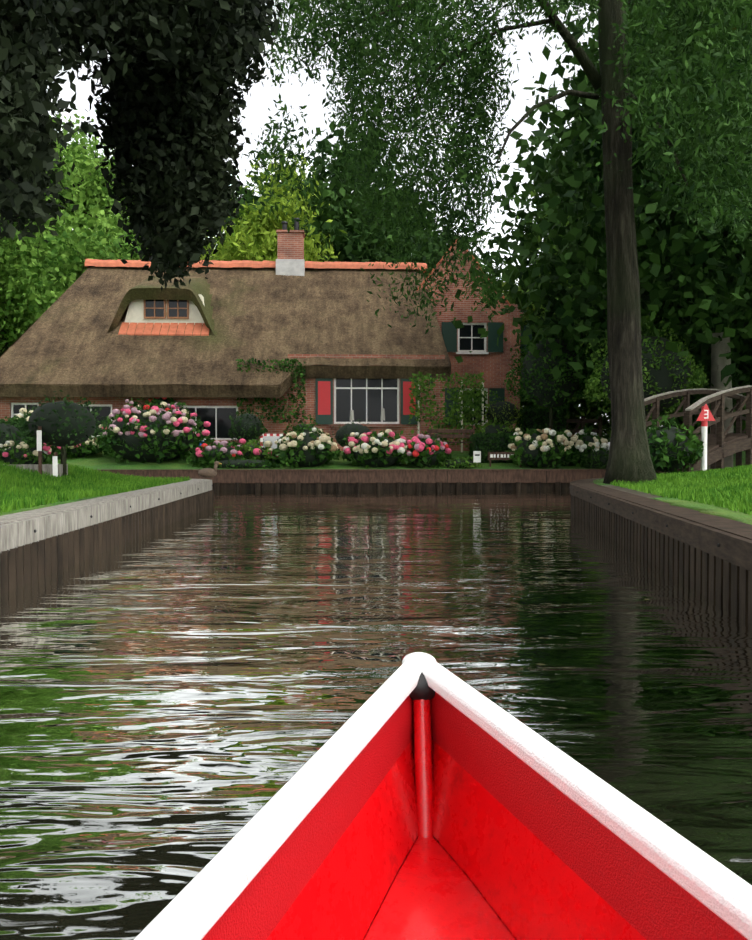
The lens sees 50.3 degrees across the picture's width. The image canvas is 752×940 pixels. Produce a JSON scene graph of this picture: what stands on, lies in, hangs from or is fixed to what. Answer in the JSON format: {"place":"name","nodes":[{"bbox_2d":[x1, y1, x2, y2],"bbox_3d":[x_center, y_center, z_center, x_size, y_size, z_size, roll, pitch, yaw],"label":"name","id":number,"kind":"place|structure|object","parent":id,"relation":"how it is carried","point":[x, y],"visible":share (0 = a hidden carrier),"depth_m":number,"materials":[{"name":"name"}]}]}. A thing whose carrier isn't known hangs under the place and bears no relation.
{"place":"outdoors","nodes":[
{"label":"outdoors","id":0,"kind":"place"},
{"bbox_2d":[143,397,176,412],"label":"red flower plant","id":1,"kind":"object","parent":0,"point":[168,398],"depth_m":22.41,"materials":[{"name":"plant"}]},
{"bbox_2d":[46,0,662,449],"label":"sky","id":2,"kind":"structure","parent":0,"point":[295,95],"materials":[{"name":"white"}]},
{"bbox_2d":[0,489,751,939],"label":"water","id":3,"kind":"structure","parent":0,"point":[262,667],"depth_m":3.36,"materials":[{"name":"black liquid"}]},
{"bbox_2d":[83,500,648,737],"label":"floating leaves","id":4,"kind":"object","parent":3,"relation":"on","point":[293,621],"visible":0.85,"depth_m":3.72,"materials":[{"name":"green plant"}]},
{"bbox_2d":[134,652,751,939],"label":"boat","id":5,"kind":"object","parent":3,"relation":"on","point":[420,796],"visible":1,"depth_m":1.10,"materials":[{"name":"red paint"}]},
{"bbox_2d":[0,451,751,524],"bbox_3d":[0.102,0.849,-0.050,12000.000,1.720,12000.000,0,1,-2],"label":"ground","id":6,"kind":"structure","parent":0,"point":[100,460],"depth_m":19.71,"materials":[{"name":"green plant"}]},
{"bbox_2d":[0,416,26,448],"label":"bush","id":7,"kind":"object","parent":6,"relation":"on","point":[5,427],"depth_m":15.65,"materials":[{"name":"green plant"}]},
{"bbox_2d":[0,419,35,443],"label":"hedge","id":8,"kind":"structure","parent":6,"relation":"on","point":[27,437],"depth_m":17.50,"materials":[{"name":"green plant"}]},
{"bbox_2d":[9,407,36,443],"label":"hydrangea leaves","id":9,"kind":"object","parent":6,"relation":"on","point":[27,413],"visible":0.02,"depth_m":21.42,"materials":[{"name":"green plant"}]},
{"bbox_2d":[16,408,32,420],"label":"white flowers","id":10,"kind":"object","parent":9,"relation":"attached to","point":[20,414],"visible":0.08,"depth_m":21.12,"materials":[{"name":"white plant"}]},
{"bbox_2d":[0,440,52,464],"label":"hydrangea","id":11,"kind":"object","parent":6,"relation":"on","point":[49,459],"depth_m":9.98,"materials":[{"name":"plant"}]},
{"bbox_2d":[1,426,67,476],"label":"posts","id":12,"kind":"object","parent":6,"relation":"on","point":[55,468],"visible":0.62,"depth_m":9.77,"materials":[{"name":"grey wood"}]},
{"bbox_2d":[17,390,112,474],"bbox_3d":[-3.916,-0.423,10.159,1.183,1.178,1.197,0,1,-2],"label":"ball tree","id":13,"kind":"object","parent":6,"relation":"on","point":[47,408],"depth_m":9.92,"materials":[{"name":"green plant"}]},
{"bbox_2d":[42,441,102,458],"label":"green hydrangea leaves","id":14,"kind":"object","parent":6,"relation":"on","point":[93,449],"visible":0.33,"depth_m":20.79,"materials":[{"name":"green plant"}]},
{"bbox_2d":[52,443,92,456],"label":"hydrangea","id":15,"kind":"object","parent":6,"relation":"on","point":[74,450],"visible":0.17,"depth_m":20.85,"materials":[{"name":"green plant"}]},
{"bbox_2d":[42,439,98,448],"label":"flowers","id":16,"kind":"object","parent":15,"relation":"on","point":[86,442],"visible":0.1,"depth_m":20.66,"materials":[{"name":"white plant"}]},
{"bbox_2d":[0,202,147,350],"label":"tree","id":17,"kind":"object","parent":6,"relation":"on","point":[46,292],"depth_m":32.65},
{"bbox_2d":[0,461,190,513],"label":"grass","id":18,"kind":"structure","parent":6,"relation":"on","point":[21,488],"depth_m":8.95,"materials":[{"name":"green plant"}]},
{"bbox_2d":[0,479,213,594],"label":"canal wall","id":19,"kind":"structure","parent":6,"relation":"on","point":[36,544],"depth_m":6.74,"materials":[{"name":"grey wood"}]},
{"bbox_2d":[195,461,221,477],"bbox_3d":[-2.917,-0.010,13.892,0.486,0.291,0.171,0,1,-2],"label":"duck","id":20,"kind":"object","parent":19,"relation":"on","point":[207,472],"visible":1,"depth_m":13.84},
{"bbox_2d":[0,109,219,355],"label":"tree","id":21,"kind":"object","parent":6,"relation":"on","point":[91,197],"depth_m":36.15,"materials":[{"name":"green plant"}]},
{"bbox_2d":[109,409,193,461],"bbox_3d":[-5.844,-0.864,20.782,2.249,1.430,1.892,0,1,-2],"label":"hydrangea","id":22,"kind":"object","parent":6,"relation":"on","point":[130,440],"visible":0.33,"depth_m":20.10,"materials":[{"name":"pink plant"}]},
{"bbox_2d":[96,397,217,463],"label":"hydrangea leaves","id":23,"kind":"object","parent":6,"relation":"on","point":[103,443],"visible":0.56,"depth_m":20.11,"materials":[{"name":"green plant"}]},
{"bbox_2d":[99,399,210,437],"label":"hydrangea flowers","id":24,"kind":"object","parent":23,"relation":"attached to","point":[154,410],"visible":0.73,"depth_m":19.98,"materials":[{"name":"pink plant"}]},
{"bbox_2d":[186,440,243,466],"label":"hydrangea leaves","id":25,"kind":"object","parent":6,"relation":"on","point":[194,460],"visible":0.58,"depth_m":19.71,"materials":[{"name":"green plant"}]},
{"bbox_2d":[202,447,234,461],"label":"hydrangea","id":26,"kind":"object","parent":6,"relation":"on","point":[226,453],"visible":0.1,"depth_m":19.62,"materials":[{"name":"green plant"}]},
{"bbox_2d":[195,440,242,456],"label":"hydrangea flowers","id":27,"kind":"object","parent":26,"relation":"on","point":[233,452],"visible":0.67,"depth_m":19.63,"materials":[{"name":"pink plant"}]},
{"bbox_2d":[0,354,444,450],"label":"house walls","id":28,"kind":"structure","parent":6,"relation":"on","point":[309,408],"depth_m":23.11,"materials":[{"name":"brown brick"}]},
{"bbox_2d":[11,378,417,442],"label":"house windows","id":29,"kind":"structure","parent":28,"relation":"in","point":[375,402],"depth_m":23.20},
{"bbox_2d":[0,266,450,397],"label":"thatch roof","id":30,"kind":"structure","parent":28,"relation":"on","point":[66,342],"depth_m":23.58,"materials":[{"name":"brown wicker"}]},
{"bbox_2d":[108,273,216,335],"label":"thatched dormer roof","id":31,"kind":"structure","parent":30,"relation":"on","point":[146,289],"depth_m":23.82,"materials":[{"name":"brown wicker"}]},
{"bbox_2d":[118,294,209,335],"bbox_3d":[-6.310,-4.642,24.448,2.645,1.295,1.600,0,1,-2],"label":"dormer","id":32,"kind":"object","parent":30,"relation":"on","point":[173,314],"visible":0.71,"depth_m":24.00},
{"bbox_2d":[85,259,426,272],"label":"ridge tiles","id":33,"kind":"object","parent":30,"relation":"on","point":[216,263],"visible":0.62,"depth_m":26.44,"materials":[{"name":"orange tile"}]},
{"bbox_2d":[276,218,304,275],"bbox_3d":[-2.838,-7.373,26.670,0.940,2.000,0.800,0,1,-2],"label":"chimney","id":34,"kind":"object","parent":30,"relation":"on","point":[290,260],"visible":0.79,"depth_m":26.33,"materials":[{"name":"brick"}]},
{"bbox_2d":[236,358,305,423],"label":"ivy leaves","id":35,"kind":"object","parent":28,"relation":"attached to","point":[292,362],"visible":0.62,"depth_m":22.65,"materials":[{"name":"green plant"}]},
{"bbox_2d":[192,455,282,468],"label":"plant leaves","id":36,"kind":"object","parent":6,"relation":"on","point":[271,464],"visible":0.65,"depth_m":19.41,"materials":[{"name":"green plant"}]},
{"bbox_2d":[214,459,270,467],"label":"low plant","id":37,"kind":"object","parent":6,"relation":"on","point":[237,461],"visible":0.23,"depth_m":19.41,"materials":[{"name":"green plant"}]},
{"bbox_2d":[228,409,267,443],"bbox_3d":[-3.535,-1.180,22.023,1.130,1.143,1.199,0,1,-2],"label":"bush","id":38,"kind":"object","parent":6,"relation":"on","point":[247,427],"depth_m":21.81,"materials":[{"name":"green plant"}]},
{"bbox_2d":[240,443,271,461],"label":"hydrangea","id":39,"kind":"object","parent":6,"relation":"on","point":[248,453],"visible":0.12,"depth_m":20.04,"materials":[{"name":"green plant"}]},
{"bbox_2d":[238,439,278,461],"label":"hydrangea leaves","id":40,"kind":"object","parent":6,"relation":"on","point":[248,447],"visible":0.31,"depth_m":20.01,"materials":[{"name":"green plant"}]},
{"bbox_2d":[239,438,272,454],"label":"flowers","id":41,"kind":"object","parent":40,"relation":"attached to","point":[256,450],"visible":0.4,"depth_m":19.96,"materials":[{"name":"pink plant"}]},
{"bbox_2d":[260,434,285,461],"bbox_3d":[-2.584,-0.501,20.159,0.636,0.818,0.103,0,1,-2],"label":"traffic mirror","id":42,"kind":"object","parent":6,"relation":"on","point":[272,438],"visible":0.38,"depth_m":20.10,"materials":[{"name":"white paint"}]},
{"bbox_2d":[200,143,347,261],"bbox_3d":[-5.452,-7.954,37.572,8.284,14.165,8.955,0,1,-2],"label":"yellow tree","id":43,"kind":"object","parent":6,"relation":"on","point":[266,226],"depth_m":36.25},
{"bbox_2d":[283,414,317,433],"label":"foliage","id":44,"kind":"object","parent":6,"relation":"on","point":[298,427],"depth_m":22.03,"materials":[{"name":"green plant"}]},
{"bbox_2d":[206,163,394,262],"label":"tree","id":45,"kind":"object","parent":6,"relation":"on","point":[321,224],"visible":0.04,"depth_m":44.25,"materials":[{"name":"green plant"}]},
{"bbox_2d":[270,424,340,468],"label":"hydrangea leaves","id":46,"kind":"object","parent":6,"relation":"on","point":[285,460],"visible":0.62,"depth_m":19.52,"materials":[{"name":"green plant"}]},
{"bbox_2d":[285,433,328,466],"bbox_3d":[-1.719,-0.489,20.023,1.235,0.894,1.235,0,1,-2],"label":"hydrangea","id":47,"kind":"object","parent":6,"relation":"on","point":[307,439],"visible":0.25,"depth_m":19.57,"materials":[{"name":"green plant"}]},
{"bbox_2d":[274,427,337,451],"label":"hydrangea flowers","id":48,"kind":"object","parent":47,"relation":"on","point":[324,437],"visible":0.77,"depth_m":19.41,"materials":[{"name":"white plant"}]},
{"bbox_2d":[330,419,371,447],"bbox_3d":[-0.642,-0.894,21.323,1.366,0.993,1.470,0,1,-2],"label":"clipped ball","id":49,"kind":"object","parent":6,"relation":"on","point":[350,429],"depth_m":21.01,"materials":[{"name":"green plant"}]},
{"bbox_2d":[342,430,407,467],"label":"hydrangea leaves","id":50,"kind":"object","parent":6,"relation":"on","point":[349,457],"visible":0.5,"depth_m":19.62,"materials":[{"name":"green plant"}]},
{"bbox_2d":[352,436,400,466],"bbox_3d":[0.029,-0.450,20.049,1.265,0.819,1.265,0,1,-2],"label":"hydrangea","id":51,"kind":"object","parent":6,"relation":"on","point":[390,460],"visible":0.27,"depth_m":19.65,"materials":[{"name":"green plant"}]},
{"bbox_2d":[343,429,409,453],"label":"hydrangea flowers","id":52,"kind":"object","parent":51,"relation":"on","point":[398,445],"visible":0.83,"depth_m":19.62,"materials":[{"name":"plant"}]},
{"bbox_2d":[245,104,510,278],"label":"tree leaves","id":53,"kind":"object","parent":6,"relation":"on","point":[321,146],"depth_m":46.20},
{"bbox_2d":[97,469,708,489],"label":"quay","id":54,"kind":"structure","parent":6,"relation":"on","point":[377,479],"depth_m":18.76,"materials":[{"name":"brown wood"}]},
{"bbox_2d":[398,433,451,467],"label":"hydrangea leaves","id":55,"kind":"object","parent":6,"relation":"on","point":[443,456],"visible":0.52,"depth_m":19.65,"materials":[{"name":"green plant"}]},
{"bbox_2d":[403,434,451,456],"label":"hydrangea flowers","id":56,"kind":"object","parent":55,"relation":"attached to","point":[420,446],"visible":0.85,"depth_m":19.59,"materials":[{"name":"pink plant"}]},
{"bbox_2d":[408,441,442,466],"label":"hydrangea","id":57,"kind":"object","parent":6,"relation":"on","point":[433,459],"visible":0.23,"depth_m":19.68,"materials":[{"name":"green plant"}]},
{"bbox_2d":[408,371,484,447],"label":"rose leaves","id":58,"kind":"object","parent":6,"relation":"on","point":[416,391],"visible":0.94,"depth_m":21.95,"materials":[{"name":"green plant"}]},
{"bbox_2d":[418,380,483,451],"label":"trellis posts","id":59,"kind":"object","parent":6,"relation":"on","point":[461,416],"visible":0.21,"depth_m":22.31,"materials":[{"name":"white wood"}]},
{"bbox_2d":[427,429,474,456],"bbox_3d":[1.985,-0.655,20.956,1.253,0.830,0.470,0,1,-2],"label":"garden bench","id":60,"kind":"object","parent":6,"relation":"on","point":[430,431],"visible":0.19,"depth_m":21.12,"materials":[{"name":"brown wood"}]},
{"bbox_2d":[435,455,481,468],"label":"low plants","id":61,"kind":"object","parent":6,"relation":"on","point":[467,463],"visible":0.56,"depth_m":19.60,"materials":[{"name":"green plant"}]},
{"bbox_2d":[442,459,474,467],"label":"plants","id":62,"kind":"object","parent":6,"relation":"on","point":[449,464],"visible":0.33,"depth_m":19.59,"materials":[{"name":"green plant"}]},
{"bbox_2d":[420,243,522,450],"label":"brick house walls","id":63,"kind":"structure","parent":6,"relation":"on","point":[494,367],"depth_m":25.99,"materials":[{"name":"brown brick"}]},
{"bbox_2d":[416,240,510,305],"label":"roof trim","id":64,"kind":"structure","parent":63,"relation":"on","point":[503,296],"depth_m":25.84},
{"bbox_2d":[441,322,531,424],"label":"brick house windows","id":65,"kind":"structure","parent":63,"relation":"in","point":[469,339],"depth_m":26.00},
{"bbox_2d":[449,390,498,446],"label":"rose leaves","id":66,"kind":"object","parent":6,"relation":"on","point":[464,407],"visible":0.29,"depth_m":22.54,"materials":[{"name":"green plant"}]},
{"bbox_2d":[473,451,480,467],"bbox_3d":[2.479,-0.232,19.647,0.180,0.470,0.046,0,1,-2],"label":"mailbox","id":67,"kind":"object","parent":6,"relation":"on","point":[476,456],"visible":0.88,"depth_m":19.63,"materials":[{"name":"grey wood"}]},
{"bbox_2d":[300,0,687,484],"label":"tree","id":68,"kind":"object","parent":6,"relation":"on","point":[629,459],"depth_m":11.84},
{"bbox_2d":[237,0,751,335],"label":"tree leaves","id":69,"kind":"object","parent":68,"relation":"attached to","point":[696,81],"visible":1,"depth_m":11.24,"materials":[{"name":"green plant"}]},
{"bbox_2d":[468,431,523,462],"bbox_3d":[3.172,-0.563,20.893,1.480,0.919,0.848,0,1,-2],"label":"hedge","id":70,"kind":"object","parent":6,"relation":"on","point":[484,435],"depth_m":20.60,"materials":[{"name":"green plant"}]},
{"bbox_2d":[475,417,521,433],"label":"garden foliage","id":71,"kind":"object","parent":6,"relation":"on","point":[494,423],"depth_m":21.91,"materials":[{"name":"green plant"}]},
{"bbox_2d":[488,452,520,466],"bbox_3d":[3.228,-0.241,19.963,0.894,0.420,0.070,0,1,-2],"label":"name board","id":72,"kind":"object","parent":6,"relation":"on","point":[498,455],"visible":0.62,"depth_m":19.93,"materials":[{"name":"brown wood"}]},
{"bbox_2d":[516,433,563,466],"bbox_3d":[4.112,-0.484,20.116,1.354,0.913,1.354,0,1,-2],"label":"hydrangea","id":73,"kind":"object","parent":6,"relation":"on","point":[534,453],"visible":0.23,"depth_m":19.65,"materials":[{"name":"green plant"}]},
{"bbox_2d":[516,406,567,433],"bbox_3d":[4.724,-1.119,22.858,1.406,1.378,0.959,0,1,-2],"label":"hedge","id":74,"kind":"object","parent":6,"relation":"on","point":[530,409],"depth_m":22.52,"materials":[{"name":"green plant"}]},
{"bbox_2d":[505,428,579,468],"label":"hydrangea leaves","id":75,"kind":"object","parent":6,"relation":"on","point":[554,456],"visible":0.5,"depth_m":19.67,"materials":[{"name":"green plant"}]},
{"bbox_2d":[508,428,576,451],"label":"hydrangea flowers","id":76,"kind":"object","parent":75,"relation":"on","point":[562,439],"visible":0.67,"depth_m":19.57,"materials":[{"name":"white plant"}]},
{"bbox_2d":[503,320,596,429],"bbox_3d":[4.628,-2.169,21.549,2.384,3.755,2.251,0,1,-2],"label":"ball tree","id":77,"kind":"object","parent":6,"relation":"on","point":[508,381],"depth_m":20.99,"materials":[{"name":"green plant"}]},
{"bbox_2d":[501,190,610,439],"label":"tree leaves","id":78,"kind":"object","parent":6,"relation":"on","point":[578,412],"depth_m":29.36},
{"bbox_2d":[566,416,601,438],"bbox_3d":[6.338,-1.091,24.521,1.165,1.100,0.100,0,1,-2],"label":"fence","id":79,"kind":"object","parent":6,"relation":"on","point":[582,421],"depth_m":24.48,"materials":[{"name":"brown wood"}]},
{"bbox_2d":[461,0,706,415],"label":"tree","id":80,"kind":"object","parent":6,"relation":"on","point":[522,214],"depth_m":34.40,"materials":[{"name":"green plant"}]},
{"bbox_2d":[574,436,599,463],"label":"hydrangea","id":81,"kind":"object","parent":6,"relation":"on","point":[589,438],"visible":0.15,"depth_m":20.10,"materials":[{"name":"green plant"}]},
{"bbox_2d":[570,427,608,466],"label":"hydrangea leaves","id":82,"kind":"object","parent":6,"relation":"on","point":[587,431],"visible":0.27,"depth_m":20.01,"materials":[{"name":"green plant"}]},
{"bbox_2d":[574,429,608,451],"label":"hydrangea flowers","id":83,"kind":"object","parent":82,"relation":"attached to","point":[580,445],"visible":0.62,"depth_m":19.89,"materials":[{"name":"white plant"}]},
{"bbox_2d":[580,445,609,468],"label":"foliage","id":84,"kind":"object","parent":6,"relation":"on","point":[588,459],"depth_m":19.61,"materials":[{"name":"green plant"}]},
{"bbox_2d":[442,0,751,469],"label":"pale tree","id":85,"kind":"object","parent":6,"relation":"on","point":[730,306],"depth_m":18.94,"materials":[{"name":"green plant"}]},
{"bbox_2d":[503,292,696,442],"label":"garden hedge leaves","id":86,"kind":"object","parent":6,"relation":"on","point":[525,403],"depth_m":29.63,"materials":[{"name":"green plant"}]},
{"bbox_2d":[522,163,745,438],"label":"tree leaves","id":87,"kind":"object","parent":6,"relation":"on","point":[696,425],"depth_m":26.60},
{"bbox_2d":[582,313,708,429],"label":"ball tree leaves","id":88,"kind":"object","parent":6,"relation":"on","point":[696,380],"depth_m":17.72,"materials":[{"name":"green plant"}]},
{"bbox_2d":[550,8,751,431],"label":"tree leaves","id":89,"kind":"object","parent":6,"relation":"on","point":[679,268],"visible":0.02,"depth_m":22.44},
{"bbox_2d":[569,478,751,623],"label":"canal wall","id":90,"kind":"structure","parent":6,"relation":"on","point":[708,555],"depth_m":5.71,"materials":[{"name":"brown wood"}]},
{"bbox_2d":[646,413,703,472],"bbox_3d":[5.246,-0.408,14.292,1.318,1.218,1.329,0,1,-2],"label":"bush","id":91,"kind":"object","parent":6,"relation":"on","point":[693,443],"depth_m":13.90,"materials":[{"name":"green plant"}]},
{"bbox_2d":[610,464,751,514],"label":"grass","id":92,"kind":"structure","parent":6,"relation":"on","point":[709,487],"depth_m":9.30,"materials":[{"name":"green plant"}]},
{"bbox_2d":[644,385,751,473],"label":"foot bridge","id":93,"kind":"structure","parent":6,"relation":"on","point":[721,445],"depth_m":15.59,"materials":[{"name":"brown wood"}]},
{"bbox_2d":[696,404,714,470],"bbox_3d":[5.735,-0.509,13.985,0.340,1.294,0.119,0,1,-2],"label":"marker post","id":94,"kind":"object","parent":6,"relation":"on","point":[705,416],"visible":0.9,"depth_m":13.95,"materials":[{"name":"white paint"}]},
{"bbox_2d":[483,397,523,429],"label":"bush","id":95,"kind":"object","parent":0,"point":[498,411],"depth_m":22.24,"materials":[{"name":"green plant"}]},
{"bbox_3d":[-6.120,-12.810,5.451,16.933,10.265,20.162,0,1,-2],"label":"tree","id":96,"kind":"object","parent":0,"visible":0},
{"bbox_2d":[0,0,282,290],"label":"tree leaves","id":97,"kind":"object","parent":96,"relation":"attached to","point":[168,129],"visible":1,"depth_m":6.74,"materials":[{"name":"green plant"}]}
]}

